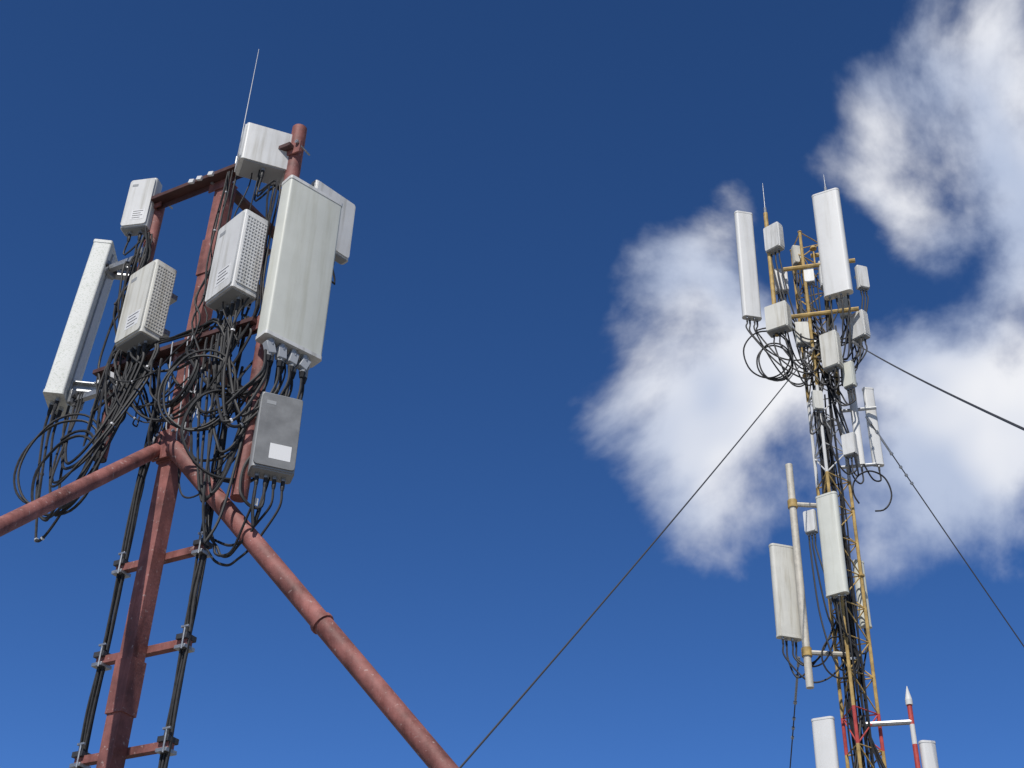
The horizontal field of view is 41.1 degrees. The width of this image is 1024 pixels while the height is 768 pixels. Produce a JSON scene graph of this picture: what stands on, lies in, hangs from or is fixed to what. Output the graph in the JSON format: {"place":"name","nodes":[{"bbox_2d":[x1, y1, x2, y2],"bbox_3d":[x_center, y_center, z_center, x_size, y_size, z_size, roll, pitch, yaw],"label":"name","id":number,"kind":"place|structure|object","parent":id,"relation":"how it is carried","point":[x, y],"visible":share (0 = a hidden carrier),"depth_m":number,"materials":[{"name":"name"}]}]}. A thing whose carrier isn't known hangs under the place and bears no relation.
{"place":"outdoors","nodes":[
{"label":"outdoors","id":0,"kind":"place"},
{"bbox_2d":[0,0,1023,767],"label":"sky","id":1,"kind":"structure","parent":0,"point":[536,334],"materials":[{"name":"blue"}]},
{"label":"ground","id":2,"kind":"structure","parent":0,"visible":0},
{"bbox_2d":[0,50,458,767],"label":"mast","id":3,"kind":"object","parent":2,"relation":"on","point":[168,456],"visible":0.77,"depth_m":7.63,"materials":[{"name":"metal"}]},
{"bbox_2d":[43,239,137,423],"bbox_3d":[-2.796,-0.354,9.306,0.477,1.439,0.323,2,-34,0],"label":"panel antenna","id":4,"kind":"object","parent":3,"relation":"attached to","point":[77,340],"visible":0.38,"depth_m":9.20,"materials":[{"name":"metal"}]},
{"bbox_2d":[120,178,161,241],"bbox_3d":[-2.612,-1.193,9.653,0.200,0.533,0.192,-5,-35,11],"label":"remote radio unit","id":5,"kind":"object","parent":3,"relation":"attached to","point":[138,213],"visible":0.94,"depth_m":9.57,"materials":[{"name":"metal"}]},
{"bbox_2d":[115,259,177,360],"bbox_3d":[-2.349,-0.458,8.874,0.287,0.718,0.262,-25,-42,34],"label":"radio unit","id":6,"kind":"object","parent":3,"relation":"attached to","point":[150,298],"visible":0.99,"depth_m":8.76,"materials":[{"name":"grey plastic"}]},
{"bbox_2d":[13,170,335,767],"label":"cables","id":7,"kind":"object","parent":3,"relation":"attached to","point":[128,387],"visible":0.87,"depth_m":8.23,"materials":[{"name":"black plastic"}]},
{"bbox_2d":[205,209,270,319],"bbox_3d":[-1.712,-0.733,8.666,0.282,0.758,0.307,30,-43,-34],"label":"radio unit","id":8,"kind":"object","parent":3,"relation":"attached to","point":[236,267],"visible":0.97,"depth_m":8.54,"materials":[{"name":"grey"}]},
{"bbox_2d":[234,122,291,186],"bbox_3d":[-1.633,-1.496,9.172,0.412,0.413,0.190,14,-36,-16],"label":"remote radio unit","id":9,"kind":"object","parent":3,"relation":"attached to","point":[259,145],"visible":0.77,"depth_m":9.09,"materials":[{"name":"metal"}]},
{"bbox_2d":[247,392,302,490],"bbox_3d":[-1.377,0.362,7.889,0.250,0.616,0.237,14,-36,-16],"label":"radio unit","id":10,"kind":"object","parent":3,"relation":"attached to","point":[274,447],"visible":1,"depth_m":7.80,"materials":[{"name":"metal"}]},
{"bbox_2d":[255,175,342,384],"bbox_3d":[-1.381,-0.633,8.625,0.416,1.432,0.263,28,-42,-33],"label":"panel antenna","id":11,"kind":"object","parent":3,"relation":"attached to","point":[292,319],"visible":0.98,"depth_m":8.51,"materials":[{"name":"grey plastic"}]},
{"bbox_2d":[311,180,355,264],"bbox_3d":[-1.276,-1.056,9.318,0.160,0.593,0.367,-26,-43,35],"label":"radio unit","id":12,"kind":"object","parent":3,"relation":"attached to","point":[343,246],"visible":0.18,"depth_m":9.35,"materials":[{"name":"grey"}]},
{"bbox_2d":[790,230,886,767],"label":"mast","id":13,"kind":"object","parent":2,"relation":"on","point":[828,478],"visible":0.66,"depth_m":15.96,"materials":[{"name":"metal"}]},
{"bbox_2d":[459,340,1023,767],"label":"guy wires","id":14,"kind":"object","parent":13,"relation":"attached to","point":[667,526],"visible":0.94,"depth_m":12.55,"materials":[{"name":"metal"}]},
{"bbox_2d":[734,211,761,325],"bbox_3d":[3.217,-1.587,18.644,0.263,1.938,0.115,8,-35,-8],"label":"panel antenna","id":15,"kind":"object","parent":13,"relation":"attached to","point":[748,277],"visible":1,"depth_m":18.58,"materials":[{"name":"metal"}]},
{"bbox_2d":[763,222,784,257],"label":"remote radio unit","id":16,"kind":"object","parent":13,"relation":"attached to","point":[774,239],"visible":1,"depth_m":18.72,"materials":[{"name":"grey plastic"}]},
{"bbox_2d":[764,300,791,338],"bbox_3d":[3.539,-0.803,18.038,0.312,0.498,0.258,-20,-40,29],"label":"remote radio unit","id":17,"kind":"object","parent":13,"relation":"attached to","point":[778,319],"visible":1,"depth_m":17.95,"materials":[{"name":"grey plastic"}]},
{"bbox_2d":[773,269,788,297],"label":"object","id":18,"kind":"object","parent":13,"relation":"attached to","point":[782,283],"visible":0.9,"depth_m":18.54,"materials":[{"name":"grey"}]},
{"bbox_2d":[769,543,801,647],"bbox_3d":[3.216,2.492,16.070,0.308,1.294,0.115,11,-35,-12],"label":"panel","id":19,"kind":"object","parent":13,"relation":"attached to","point":[786,607],"visible":0.95,"depth_m":16.02,"materials":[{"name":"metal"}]},
{"bbox_2d":[791,245,803,265],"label":"remote radio unit","id":20,"kind":"object","parent":13,"relation":"attached to","point":[795,252],"visible":0.54,"depth_m":18.81,"materials":[{"name":"metal"}]},
{"bbox_2d":[794,322,810,350],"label":"remote radio unit","id":21,"kind":"object","parent":13,"relation":"attached to","point":[802,328],"visible":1,"depth_m":17.87,"materials":[{"name":"grey plastic"}]},
{"bbox_2d":[803,268,814,288],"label":"remote radio unit","id":22,"kind":"object","parent":13,"relation":"attached to","point":[809,277],"visible":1,"depth_m":18.37,"materials":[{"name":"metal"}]},
{"bbox_2d":[803,509,817,539],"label":"remote radio unit","id":23,"kind":"object","parent":13,"relation":"attached to","point":[810,522],"visible":1,"depth_m":16.29,"materials":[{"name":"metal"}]},
{"bbox_2d":[743,254,891,767],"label":"cables","id":24,"kind":"object","parent":13,"relation":"attached to","point":[831,387],"visible":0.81,"depth_m":17.46,"materials":[{"name":"black rubber"}]},
{"bbox_2d":[811,390,823,415],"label":"remote radio unit","id":25,"kind":"object","parent":13,"relation":"attached to","point":[817,400],"visible":1,"depth_m":17.20,"materials":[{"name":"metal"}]},
{"bbox_2d":[818,261,822,288],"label":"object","id":26,"kind":"object","parent":13,"relation":"attached to","point":[820,277],"visible":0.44,"depth_m":18.32,"materials":[{"name":"grey"}]},
{"bbox_2d":[811,716,838,767],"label":"panel antenna","id":27,"kind":"object","parent":13,"relation":"attached to","point":[825,742],"visible":1,"depth_m":14.75,"materials":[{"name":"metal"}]},
{"bbox_2d":[819,330,842,375],"bbox_3d":[4.128,-0.364,17.552,0.238,0.628,0.217,-23,-42,32],"label":"remote radio unit","id":28,"kind":"object","parent":13,"relation":"attached to","point":[831,350],"visible":1,"depth_m":17.48,"materials":[{"name":"grey plastic"}]},
{"bbox_2d":[815,491,848,603],"bbox_3d":[3.753,1.923,15.987,0.276,1.413,0.115,-23,-42,32],"label":"panel","id":29,"kind":"object","parent":13,"relation":"attached to","point":[833,554],"visible":1,"depth_m":15.94,"materials":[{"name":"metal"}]},
{"bbox_2d":[812,188,852,302],"bbox_3d":[4.340,-1.868,18.496,0.388,1.889,0.135,-16,-38,25],"label":"panel antenna","id":30,"kind":"object","parent":13,"relation":"attached to","point":[833,254],"visible":1,"depth_m":18.43,"materials":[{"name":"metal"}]},
{"bbox_2d":[762,179,920,767],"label":"mast fittings","id":31,"kind":"object","parent":13,"relation":"attached to","point":[807,652],"visible":0.89,"depth_m":16.16,"materials":[{"name":"metal"}]},
{"bbox_2d":[838,296,851,322],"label":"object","id":32,"kind":"object","parent":13,"relation":"attached to","point":[845,302],"visible":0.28,"depth_m":18.39,"materials":[{"name":"metal"}]},
{"bbox_2d":[842,361,857,393],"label":"remote radio unit","id":33,"kind":"object","parent":13,"relation":"attached to","point":[850,383],"visible":0.99,"depth_m":17.35,"materials":[{"name":"metal"}]},
{"bbox_2d":[841,432,858,461],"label":"remote radio unit","id":34,"kind":"object","parent":13,"relation":"attached to","point":[849,444],"visible":0.99,"depth_m":16.85,"materials":[{"name":"metal"}]},
{"bbox_2d":[849,389,864,471],"bbox_3d":[4.340,0.536,17.208,0.103,1.352,0.085,-7,-35,13],"label":"panel antenna","id":35,"kind":"object","parent":13,"relation":"attached to","point":[856,425],"visible":0.66,"depth_m":17.15,"materials":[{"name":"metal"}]},
{"bbox_2d":[850,309,869,344],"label":"remote radio unit","id":36,"kind":"object","parent":13,"relation":"attached to","point":[859,323],"visible":0.93,"depth_m":17.82,"materials":[{"name":"grey plastic"}]},
{"bbox_2d":[852,559,871,633],"bbox_3d":[4.151,2.540,16.190,0.148,0.956,0.105,17,-37,-20],"label":"back panel","id":37,"kind":"object","parent":13,"relation":"attached to","point":[859,601],"visible":0.69,"depth_m":16.16,"materials":[{"name":"metal"}]},
{"bbox_2d":[854,265,869,294],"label":"remote radio unit","id":38,"kind":"object","parent":13,"relation":"attached to","point":[861,277],"visible":1,"depth_m":18.51,"materials":[{"name":"grey plastic"}]},
{"bbox_2d":[862,387,883,471],"bbox_3d":[4.561,0.580,17.234,0.147,1.249,0.091,2,-34,0],"label":"panel antenna","id":39,"kind":"object","parent":13,"relation":"attached to","point":[874,437],"visible":1,"depth_m":17.20,"materials":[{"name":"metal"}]},
{"bbox_2d":[918,740,938,767],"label":"panel antenna","id":40,"kind":"object","parent":13,"relation":"attached to","point":[928,754],"visible":1,"depth_m":14.71,"materials":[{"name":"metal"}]}
]}

